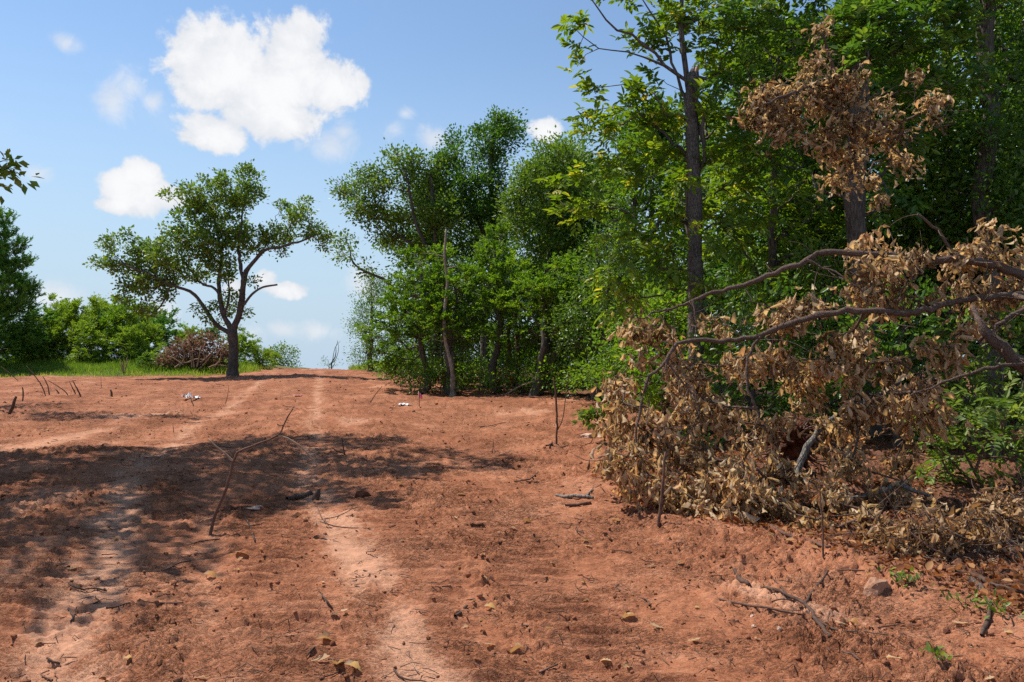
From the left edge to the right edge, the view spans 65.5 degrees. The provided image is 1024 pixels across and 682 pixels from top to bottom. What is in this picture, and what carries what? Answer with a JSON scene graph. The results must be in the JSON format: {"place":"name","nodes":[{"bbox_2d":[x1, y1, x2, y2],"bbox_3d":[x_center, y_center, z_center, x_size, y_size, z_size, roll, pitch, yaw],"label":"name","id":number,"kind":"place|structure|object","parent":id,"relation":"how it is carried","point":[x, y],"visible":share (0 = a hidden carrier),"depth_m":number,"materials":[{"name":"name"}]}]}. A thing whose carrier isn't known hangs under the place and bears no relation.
{"place":"outdoors","nodes":[
{"label":"outdoors","id":0,"kind":"place"},
{"bbox_2d":[0,354,276,377],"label":"grass","id":1,"kind":"structure","parent":0,"point":[50,365],"depth_m":36.24,"materials":[{"name":"green plant"}]},
{"bbox_2d":[0,0,1010,369],"label":"sky","id":2,"kind":"structure","parent":0,"point":[112,103],"materials":[{"name":"blue"}]},
{"bbox_2d":[0,362,1023,681],"bbox_3d":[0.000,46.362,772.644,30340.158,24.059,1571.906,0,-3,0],"label":"ground","id":3,"kind":"structure","parent":0,"point":[402,432],"depth_m":5.44,"materials":[{"name":"red soil"}]},
{"bbox_2d":[0,148,43,205],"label":"oak tree","id":4,"kind":"object","parent":3,"relation":"on","point":[4,171],"visible":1,"depth_m":9.73,"materials":[{"name":"green plant"}]},
{"bbox_2d":[0,206,59,364],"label":"cedar tree","id":5,"kind":"object","parent":3,"relation":"on","point":[13,306],"visible":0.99,"depth_m":37.45,"materials":[{"name":"green plant"}]},
{"bbox_2d":[21,310,65,361],"bbox_3d":[-23.745,-0.227,39.722,2.614,3.154,3.293,1,-3,-18],"label":"shrub","id":6,"kind":"object","parent":3,"relation":"on","point":[46,345],"visible":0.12,"depth_m":39.22,"materials":[{"name":"green plant"}]},
{"bbox_2d":[23,314,72,362],"bbox_3d":[-22.958,-0.006,39.370,2.321,2.785,2.775,1,-3,-27],"label":"shrub","id":7,"kind":"object","parent":3,"relation":"on","point":[57,325],"visible":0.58,"depth_m":39.20,"materials":[{"name":"green plant"}]},
{"bbox_2d":[38,292,83,360],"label":"shrub","id":8,"kind":"object","parent":3,"relation":"on","point":[56,304],"visible":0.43,"depth_m":40.53,"materials":[{"name":"green plant"}]},
{"bbox_2d":[58,298,100,359],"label":"shrub","id":9,"kind":"object","parent":3,"relation":"on","point":[70,314],"visible":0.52,"depth_m":40.23,"materials":[{"name":"green plant"}]},
{"bbox_2d":[64,319,116,363],"bbox_3d":[-20.739,0.067,39.008,2.367,2.380,2.459,-1,-3,23],"label":"shrub","id":10,"kind":"object","parent":3,"relation":"on","point":[93,342],"visible":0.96,"depth_m":38.88,"materials":[{"name":"green plant"}]},
{"bbox_2d":[76,293,116,358],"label":"shrub","id":11,"kind":"object","parent":3,"relation":"on","point":[96,305],"visible":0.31,"depth_m":40.81,"materials":[{"name":"green plant"}]},
{"bbox_2d":[88,294,127,334],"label":"shrub","id":12,"kind":"object","parent":3,"relation":"on","point":[107,303],"visible":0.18,"depth_m":42.94,"materials":[{"name":"green plant"}]},
{"bbox_2d":[98,297,138,358],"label":"shrub","id":13,"kind":"object","parent":3,"relation":"on","point":[111,314],"visible":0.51,"depth_m":40.09,"materials":[{"name":"green plant"}]},
{"bbox_2d":[106,324,149,361],"bbox_3d":[-18.972,0.193,39.252,2.074,2.057,2.328,0,-3,0],"label":"shrub","id":14,"kind":"object","parent":3,"relation":"on","point":[132,334],"visible":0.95,"depth_m":39.07,"materials":[{"name":"green plant"}]},
{"bbox_2d":[115,305,156,358],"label":"shrub","id":15,"kind":"object","parent":3,"relation":"on","point":[134,319],"visible":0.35,"depth_m":40.32,"materials":[{"name":"green plant"}]},
{"bbox_2d":[133,350,155,368],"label":"shrub","id":16,"kind":"object","parent":3,"relation":"on","point":[146,358],"visible":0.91,"depth_m":36.17,"materials":[{"name":"green plant"}]},
{"bbox_2d":[138,311,166,355],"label":"shrub","id":17,"kind":"object","parent":3,"relation":"on","point":[154,338],"visible":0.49,"depth_m":41.49,"materials":[{"name":"green plant"}]},
{"bbox_2d":[149,305,183,355],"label":"shrub","id":18,"kind":"object","parent":3,"relation":"on","point":[163,320],"visible":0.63,"depth_m":42.76,"materials":[{"name":"green plant"}]},
{"bbox_2d":[143,328,228,370],"bbox_3d":[-14.873,0.573,37.011,4.264,2.318,2.565,0,-3,0],"label":"brush heap","id":19,"kind":"object","parent":3,"relation":"on","point":[196,356],"visible":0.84,"depth_m":36.67,"materials":[{"name":"brown plant"}]},
{"bbox_2d":[169,321,204,346],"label":"shrub","id":20,"kind":"object","parent":3,"relation":"on","point":[184,327],"visible":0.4,"depth_m":47.96,"materials":[{"name":"green plant"}]},
{"bbox_2d":[82,159,336,375],"bbox_3d":[-12.368,-3.014,32.667,10.421,9.133,3.516,0,-3,0],"label":"oak tree","id":21,"kind":"object","parent":3,"relation":"on","point":[240,235],"visible":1,"depth_m":32.43,"materials":[{"name":"green plant"}]},
{"bbox_2d":[238,324,258,363],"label":"shrub","id":22,"kind":"object","parent":3,"relation":"on","point":[248,344],"visible":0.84,"depth_m":41.77,"materials":[{"name":"green plant"}]},
{"bbox_2d":[208,407,318,535],"bbox_3d":[-1.953,1.029,6.249,0.875,1.041,0.030,0,-3,0],"label":"standing branch","id":23,"kind":"object","parent":3,"relation":"on","point":[227,485],"visible":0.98,"depth_m":6.25,"materials":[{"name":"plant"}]},
{"bbox_2d":[246,337,280,368],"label":"shrub","id":24,"kind":"object","parent":3,"relation":"on","point":[265,353],"visible":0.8,"depth_m":42.68,"materials":[{"name":"green plant"}]},
{"bbox_2d":[261,339,304,366],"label":"bush","id":25,"kind":"object","parent":3,"relation":"on","point":[284,353],"visible":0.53,"depth_m":85.18,"materials":[{"name":"green plant"}]},
{"bbox_2d":[285,490,312,499],"bbox_3d":[-2.056,1.501,7.697,0.068,0.071,0.392,-1,-3,20],"label":"log","id":26,"kind":"object","parent":3,"relation":"on","point":[297,496],"visible":0.95,"depth_m":7.66,"materials":[{"name":"wood"}]},
{"bbox_2d":[340,267,396,371],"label":"willow tree","id":27,"kind":"object","parent":3,"relation":"on","point":[370,291],"visible":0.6,"depth_m":36.15,"materials":[{"name":"green plant"}]},
{"bbox_2d":[371,350,418,382],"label":"sapling","id":28,"kind":"object","parent":3,"relation":"on","point":[381,374],"visible":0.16,"depth_m":27.31,"materials":[{"name":"green plant"}]},
{"bbox_2d":[323,137,479,384],"bbox_3d":[-3.845,-2.646,27.514,5.549,8.513,3.602,0,-3,0],"label":"oak tree","id":29,"kind":"object","parent":3,"relation":"on","point":[434,220],"visible":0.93,"depth_m":27.11,"materials":[{"name":"green plant"}]},
{"bbox_2d":[352,242,457,390],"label":"elm tree","id":30,"kind":"object","parent":3,"relation":"on","point":[393,311],"visible":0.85,"depth_m":23.47,"materials":[{"name":"green plant"}]},
{"bbox_2d":[378,348,436,390],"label":"sapling","id":31,"kind":"object","parent":3,"relation":"on","point":[409,372],"visible":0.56,"depth_m":24.05,"materials":[{"name":"green plant"}]},
{"bbox_2d":[399,360,442,394],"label":"sapling","id":32,"kind":"object","parent":3,"relation":"on","point":[421,378],"visible":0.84,"depth_m":22.44,"materials":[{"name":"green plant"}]},
{"bbox_2d":[380,231,474,370],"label":"woodland tree","id":33,"kind":"object","parent":3,"relation":"on","point":[447,261],"visible":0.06,"depth_m":35.95,"materials":[{"name":"plant"}]},
{"bbox_2d":[370,180,496,378],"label":"woodland tree","id":34,"kind":"object","parent":3,"relation":"on","point":[436,344],"visible":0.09,"depth_m":30.69,"materials":[{"name":"green plant"}]},
{"bbox_2d":[409,351,460,392],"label":"sapling","id":35,"kind":"object","parent":3,"relation":"on","point":[431,368],"visible":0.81,"depth_m":22.69,"materials":[{"name":"green plant"}]},
{"bbox_2d":[427,229,463,396],"bbox_3d":[-1.921,-0.774,22.264,1.158,4.751,0.349,0,-3,-5],"label":"dead snag","id":36,"kind":"object","parent":3,"relation":"on","point":[452,377],"visible":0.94,"depth_m":22.22,"materials":[{"name":"brown wood"}]},
{"bbox_2d":[427,341,481,378],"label":"sapling","id":37,"kind":"object","parent":3,"relation":"on","point":[435,366],"visible":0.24,"depth_m":26.44,"materials":[{"name":"plant"}]},
{"bbox_2d":[409,258,507,393],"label":"elm tree","id":38,"kind":"object","parent":3,"relation":"on","point":[455,324],"visible":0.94,"depth_m":22.59,"materials":[{"name":"green plant"}]},
{"bbox_2d":[440,367,481,396],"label":"sapling","id":39,"kind":"object","parent":3,"relation":"on","point":[463,380],"visible":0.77,"depth_m":22.85,"materials":[{"name":"green plant"}]},
{"bbox_2d":[442,342,490,389],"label":"sapling","id":40,"kind":"object","parent":3,"relation":"on","point":[458,364],"visible":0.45,"depth_m":23.92,"materials":[{"name":"green plant"}]},
{"bbox_2d":[428,190,532,374],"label":"woodland tree","id":41,"kind":"object","parent":3,"relation":"on","point":[453,262],"visible":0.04,"depth_m":32.02,"materials":[{"name":"green plant"}]},
{"bbox_2d":[456,353,505,390],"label":"sapling","id":42,"kind":"object","parent":3,"relation":"on","point":[479,373],"visible":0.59,"depth_m":23.58,"materials":[{"name":"plant"}]},
{"bbox_2d":[472,301,489,388],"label":"tree trunk","id":43,"kind":"object","parent":3,"relation":"on","point":[485,347],"visible":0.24,"depth_m":25.47,"materials":[{"name":"brown wood"}]},
{"bbox_2d":[428,104,537,382],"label":"oak tree","id":44,"kind":"object","parent":3,"relation":"on","point":[491,151],"visible":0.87,"depth_m":27.82,"materials":[{"name":"green plant"}]},
{"bbox_2d":[465,347,515,386],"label":"sapling","id":45,"kind":"object","parent":3,"relation":"on","point":[503,354],"visible":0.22,"depth_m":24.82,"materials":[{"name":"plant"}]},
{"bbox_2d":[472,359,521,393],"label":"sapling","id":46,"kind":"object","parent":3,"relation":"on","point":[498,379],"visible":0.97,"depth_m":21.83,"materials":[{"name":"green plant"}]},
{"bbox_2d":[459,220,539,391],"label":"elm tree","id":47,"kind":"object","parent":3,"relation":"on","point":[500,271],"visible":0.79,"depth_m":23.16,"materials":[{"name":"green plant"}]},
{"bbox_2d":[491,370,520,392],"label":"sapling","id":48,"kind":"object","parent":3,"relation":"on","point":[506,377],"visible":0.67,"depth_m":22.45,"materials":[{"name":"green plant"}]},
{"bbox_2d":[0,376,1022,681],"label":"soil clods","id":49,"kind":"object","parent":3,"relation":"on","point":[480,594],"visible":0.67,"depth_m":4.94,"materials":[{"name":"red soil"}]},
{"bbox_2d":[0,418,1023,681],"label":"straw","id":50,"kind":"object","parent":3,"relation":"on","point":[474,598],"visible":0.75,"depth_m":4.51,"materials":[{"name":"beige plant"}]},
{"bbox_2d":[502,319,523,389],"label":"tree trunk","id":51,"kind":"object","parent":3,"relation":"on","point":[509,345],"visible":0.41,"depth_m":24.19,"materials":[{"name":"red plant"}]},
{"bbox_2d":[500,357,536,394],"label":"sapling","id":52,"kind":"object","parent":3,"relation":"on","point":[518,381],"visible":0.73,"depth_m":21.76,"materials":[{"name":"plant"}]},
{"bbox_2d":[497,347,548,390],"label":"sapling","id":53,"kind":"object","parent":3,"relation":"on","point":[522,360],"visible":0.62,"depth_m":23.55,"materials":[{"name":"green plant"}]},
{"bbox_2d":[458,154,607,358],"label":"woodland tree","id":54,"kind":"object","parent":3,"relation":"on","point":[519,249],"visible":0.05,"depth_m":30.78,"materials":[{"name":"green plant"}]},
{"bbox_2d":[516,356,568,393],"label":"sapling","id":55,"kind":"object","parent":3,"relation":"on","point":[546,376],"visible":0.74,"depth_m":21.49,"materials":[{"name":"green plant"}]},
{"bbox_2d":[515,337,580,385],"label":"sapling","id":56,"kind":"object","parent":3,"relation":"on","point":[532,353],"visible":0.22,"depth_m":25.87,"materials":[{"name":"plant"}]},
{"bbox_2d":[490,130,610,389],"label":"oak tree","id":57,"kind":"object","parent":3,"relation":"on","point":[531,222],"visible":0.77,"depth_m":24.66,"materials":[{"name":"green plant"}]},
{"bbox_2d":[546,304,561,392],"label":"tree trunk","id":58,"kind":"object","parent":3,"relation":"on","point":[551,360],"visible":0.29,"depth_m":22.92,"materials":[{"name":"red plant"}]},
{"bbox_2d":[553,375,568,443],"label":"bare sapling","id":59,"kind":"object","parent":3,"relation":"on","point":[557,428],"visible":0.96,"depth_m":11.22,"materials":[{"name":"brown plant"}]},
{"bbox_2d":[495,249,627,395],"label":"elm tree","id":60,"kind":"object","parent":3,"relation":"on","point":[545,285],"visible":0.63,"depth_m":21.47,"materials":[{"name":"green plant"}]},
{"bbox_2d":[543,345,595,393],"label":"sapling","id":61,"kind":"object","parent":3,"relation":"on","point":[559,367],"visible":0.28,"depth_m":21.68,"materials":[{"name":"green plant"}]},
{"bbox_2d":[552,355,590,398],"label":"sapling","id":62,"kind":"object","parent":3,"relation":"on","point":[563,377],"visible":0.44,"depth_m":20.50,"materials":[{"name":"green plant"}]},
{"bbox_2d":[555,488,593,498],"bbox_3d":[0.589,1.421,7.383,0.370,0.079,0.343,0,-3,0],"label":"fallen stick","id":63,"kind":"object","parent":3,"relation":"on","point":[587,495],"visible":1,"depth_m":7.32,"materials":[{"name":"wood"}]},
{"bbox_2d":[489,119,662,384],"bbox_3d":[2.040,-2.941,27.443,6.426,9.207,6.903,1,-3,-17],"label":"woodland tree","id":64,"kind":"object","parent":3,"relation":"on","point":[544,259],"visible":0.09,"depth_m":26.81,"materials":[{"name":"green plant"}]},
{"bbox_2d":[523,151,644,382],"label":"woodland tree","id":65,"kind":"object","parent":3,"relation":"on","point":[588,256],"depth_m":29.24,"materials":[{"name":"plant"}]},
{"bbox_2d":[558,349,617,401],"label":"sapling","id":66,"kind":"object","parent":3,"relation":"on","point":[576,375],"visible":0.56,"depth_m":18.57,"materials":[{"name":"green plant"}]},
{"bbox_2d":[571,395,610,444],"bbox_3d":[1.236,1.131,11.181,0.791,0.803,0.544,0,-3,0],"label":"seedling","id":67,"kind":"object","parent":3,"relation":"on","point":[590,413],"visible":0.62,"depth_m":11.15,"materials":[{"name":"green plant"}]},
{"bbox_2d":[529,209,675,400],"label":"ash tree","id":68,"kind":"object","parent":3,"relation":"on","point":[609,262],"visible":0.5,"depth_m":19.88,"materials":[{"name":"green plant"}]},
{"bbox_2d":[570,294,679,400],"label":"young tree","id":69,"kind":"object","parent":3,"relation":"on","point":[615,370],"visible":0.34,"depth_m":17.06,"materials":[{"name":"green plant"}]},
{"bbox_2d":[556,89,744,391],"bbox_3d":[4.552,-2.923,24.646,4.914,9.267,6.348,3,-4,-44],"label":"woodland tree","id":70,"kind":"object","parent":3,"relation":"on","point":[659,133],"visible":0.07,"depth_m":23.80,"materials":[{"name":"green plant"}]},
{"bbox_2d":[570,129,731,394],"bbox_3d":[3.692,-2.143,21.543,4.190,7.461,5.460,0,-3,-7],"label":"woodland tree","id":71,"kind":"object","parent":3,"relation":"on","point":[637,199],"visible":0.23,"depth_m":21.52,"materials":[{"name":"green plant"}]},
{"bbox_2d":[657,452,666,526],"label":"stake stem","id":72,"kind":"object","parent":3,"relation":"on","point":[661,498],"visible":1,"depth_m":6.18,"materials":[{"name":"brown plant"}]},
{"bbox_2d":[532,0,797,434],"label":"hickory tree","id":73,"kind":"object","parent":3,"relation":"on","point":[635,86],"visible":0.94,"depth_m":12.04,"materials":[{"name":"green plant"}]},
{"bbox_2d":[599,275,754,427],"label":"young tree","id":74,"kind":"object","parent":3,"relation":"on","point":[654,387],"visible":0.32,"depth_m":12.91,"materials":[{"name":"green plant"}]},
{"bbox_2d":[609,122,748,374],"bbox_3d":[6.295,-2.941,26.382,6.674,9.119,5.121,-2,-3,31],"label":"woodland tree","id":75,"kind":"object","parent":3,"relation":"on","point":[682,143],"depth_m":26.12,"materials":[{"name":"green plant"}]},
{"bbox_2d":[684,63,718,437],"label":"broken tree","id":76,"kind":"object","parent":3,"relation":"on","point":[695,203],"visible":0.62,"depth_m":12.03,"materials":[{"name":"grey plant"}]},
{"bbox_2d":[672,263,827,448],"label":"young tree","id":77,"kind":"object","parent":3,"relation":"on","point":[768,397],"visible":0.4,"depth_m":10.89,"materials":[{"name":"green plant"}]},
{"bbox_2d":[718,598,803,615],"bbox_3d":[1.352,1.461,4.394,0.502,0.041,0.088,-2,-4,42],"label":"fallen stick","id":78,"kind":"object","parent":3,"relation":"on","point":[761,606],"visible":1,"depth_m":4.33,"materials":[{"name":"wood"}]},
{"bbox_2d":[645,88,910,393],"bbox_3d":[6.430,-2.971,20.472,6.426,9.207,6.903,0,-3,0],"label":"woodland tree","id":79,"kind":"object","parent":3,"relation":"on","point":[722,260],"visible":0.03,"depth_m":19.90,"materials":[{"name":"green plant"}]},
{"bbox_2d":[570,214,1023,531],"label":"fallen oak","id":80,"kind":"object","parent":3,"relation":"on","point":[787,317],"visible":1,"depth_m":6.96,"materials":[{"name":"brown plant"}]},
{"bbox_2d":[795,412,837,471],"bbox_3d":[2.864,0.961,7.522,0.612,0.561,0.082,2,-3,-33],"label":"limb","id":81,"kind":"object","parent":80,"relation":"on","point":[811,440],"visible":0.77,"depth_m":7.44,"materials":[{"name":"grey plant"}]},
{"bbox_2d":[847,483,930,498],"bbox_3d":[3.073,1.258,6.645,0.836,0.144,0.112,0,-3,-7],"label":"limb","id":82,"kind":"object","parent":80,"relation":"on","point":[908,488],"visible":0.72,"depth_m":6.64,"materials":[{"name":"brown plant"}]},
{"bbox_2d":[755,411,844,474],"bbox_3d":[2.857,1.149,8.157,0.903,0.885,0.696,0,-3,0],"label":"root plate","id":83,"kind":"object","parent":3,"relation":"on","point":[791,450],"visible":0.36,"depth_m":8.12,"materials":[{"name":"soil"}]},
{"bbox_2d":[769,525,830,547],"bbox_3d":[1.971,1.336,5.446,0.064,0.083,0.523,1,-3,-29],"label":"fallen stick","id":84,"kind":"object","parent":3,"relation":"on","point":[790,535],"visible":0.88,"depth_m":5.44,"materials":[{"name":"wood"}]},
{"bbox_2d":[591,428,1023,614],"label":"leaf litter","id":85,"kind":"object","parent":3,"relation":"on","point":[1012,596],"visible":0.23,"depth_m":5.53,"materials":[{"name":"brown plant"}]},
{"bbox_2d":[763,570,857,637],"bbox_3d":[1.615,1.434,4.414,0.398,0.130,1.034,-1,-3,14],"label":"fallen stick","id":86,"kind":"object","parent":3,"relation":"on","point":[820,623],"visible":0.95,"depth_m":4.47,"materials":[{"name":"wood"}]},
{"bbox_2d":[651,0,975,413],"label":"hickory tree","id":87,"kind":"object","parent":3,"relation":"on","point":[774,245],"visible":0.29,"depth_m":14.26,"materials":[{"name":"green plant"}]},
{"bbox_2d":[668,0,958,411],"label":"woodland tree","id":88,"kind":"object","parent":3,"relation":"on","point":[720,276],"visible":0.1,"depth_m":15.88,"materials":[{"name":"green plant"}]},
{"bbox_2d":[819,477,823,558],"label":"stake stem","id":89,"kind":"object","parent":3,"relation":"on","point":[821,521],"visible":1,"depth_m":5.10,"materials":[{"name":"brown plant"}]},
{"bbox_2d":[758,227,897,424],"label":"young tree","id":90,"kind":"object","parent":3,"relation":"on","point":[826,262],"visible":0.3,"depth_m":12.26,"materials":[{"name":"green plant"}]},
{"bbox_2d":[692,0,1018,439],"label":"ash tree","id":91,"kind":"object","parent":3,"relation":"on","point":[861,29],"visible":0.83,"depth_m":11.43,"materials":[{"name":"green plant"}]},
{"bbox_2d":[726,7,975,212],"bbox_3d":[4.204,-2.681,9.638,3.263,2.256,1.945,2,-3,-37],"label":"broken branch","id":92,"kind":"object","parent":91,"relation":"attached to","point":[832,90],"visible":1,"depth_m":9.31,"materials":[{"name":"brown plant"}]},
{"bbox_2d":[863,577,890,595],"bbox_3d":[2.104,1.435,4.596,0.153,0.148,0.115,1,-3,-27],"label":"rock","id":93,"kind":"object","parent":3,"relation":"on","point":[875,586],"visible":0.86,"depth_m":4.55,"materials":[{"name":"stone"}]},
{"bbox_2d":[756,0,1023,417],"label":"woodland tree","id":94,"kind":"object","parent":3,"relation":"on","point":[959,210],"visible":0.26,"depth_m":13.79,"materials":[{"name":"green plant"}]},
{"bbox_2d":[866,565,934,586],"bbox_3d":[2.250,1.364,4.616,0.365,0.119,0.217,-2,-3,30],"label":"weed","id":95,"kind":"object","parent":3,"relation":"on","point":[903,575],"visible":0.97,"depth_m":4.61,"materials":[{"name":"green plant"}]},
{"bbox_2d":[808,270,996,448],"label":"young tree","id":96,"kind":"object","parent":3,"relation":"on","point":[899,347],"visible":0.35,"depth_m":10.09,"materials":[{"name":"green plant"}]},
{"bbox_2d":[800,38,1009,403],"bbox_3d":[9.018,-2.914,18.889,5.121,9.119,6.674,-1,-3,18],"label":"woodland tree","id":97,"kind":"object","parent":3,"relation":"on","point":[905,380],"depth_m":18.09,"materials":[{"name":"green plant"}]},
{"bbox_2d":[821,0,1023,427],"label":"ash tree","id":98,"kind":"object","parent":3,"relation":"on","point":[983,165],"visible":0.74,"depth_m":12.89,"materials":[{"name":"green plant"}]},
{"bbox_2d":[827,465,1023,567],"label":"brush branch","id":99,"kind":"object","parent":3,"relation":"on","point":[972,536],"visible":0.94,"depth_m":5.33,"materials":[{"name":"brown plant"}]},
{"bbox_2d":[940,588,981,611],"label":"weed","id":100,"kind":"object","parent":3,"relation":"on","point":[968,596],"visible":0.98,"depth_m":4.29,"materials":[{"name":"green plant"}]},
{"bbox_2d":[900,370,1023,489],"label":"green bush","id":101,"kind":"object","parent":3,"relation":"on","point":[999,434],"visible":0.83,"depth_m":7.62,"materials":[{"name":"green plant"}]},
{"bbox_2d":[905,250,1023,459],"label":"young tree","id":102,"kind":"object","parent":3,"relation":"on","point":[979,349],"visible":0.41,"depth_m":9.47,"materials":[{"name":"green plant"}]},
{"bbox_2d":[933,5,1023,404],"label":"woodland tree","id":103,"kind":"object","parent":3,"relation":"on","point":[977,342],"visible":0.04,"depth_m":16.37,"materials":[{"name":"green plant"}]},
{"bbox_2d":[980,598,991,635],"bbox_3d":[2.475,1.432,4.138,0.033,0.074,0.507,-2,-3,36],"label":"fallen stick","id":104,"kind":"object","parent":3,"relation":"on","point":[986,623],"visible":0.76,"depth_m":4.03,"materials":[{"name":"wood"}]},
{"bbox_2d":[955,570,1023,594],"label":"fallen stick","id":105,"kind":"object","parent":3,"relation":"on","point":[981,578],"visible":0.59,"depth_m":4.74,"materials":[{"name":"wood"}]},
{"bbox_2d":[974,588,1023,619],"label":"weed","id":106,"kind":"object","parent":3,"relation":"on","point":[994,610],"visible":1,"depth_m":4.15,"materials":[{"name":"green plant"}]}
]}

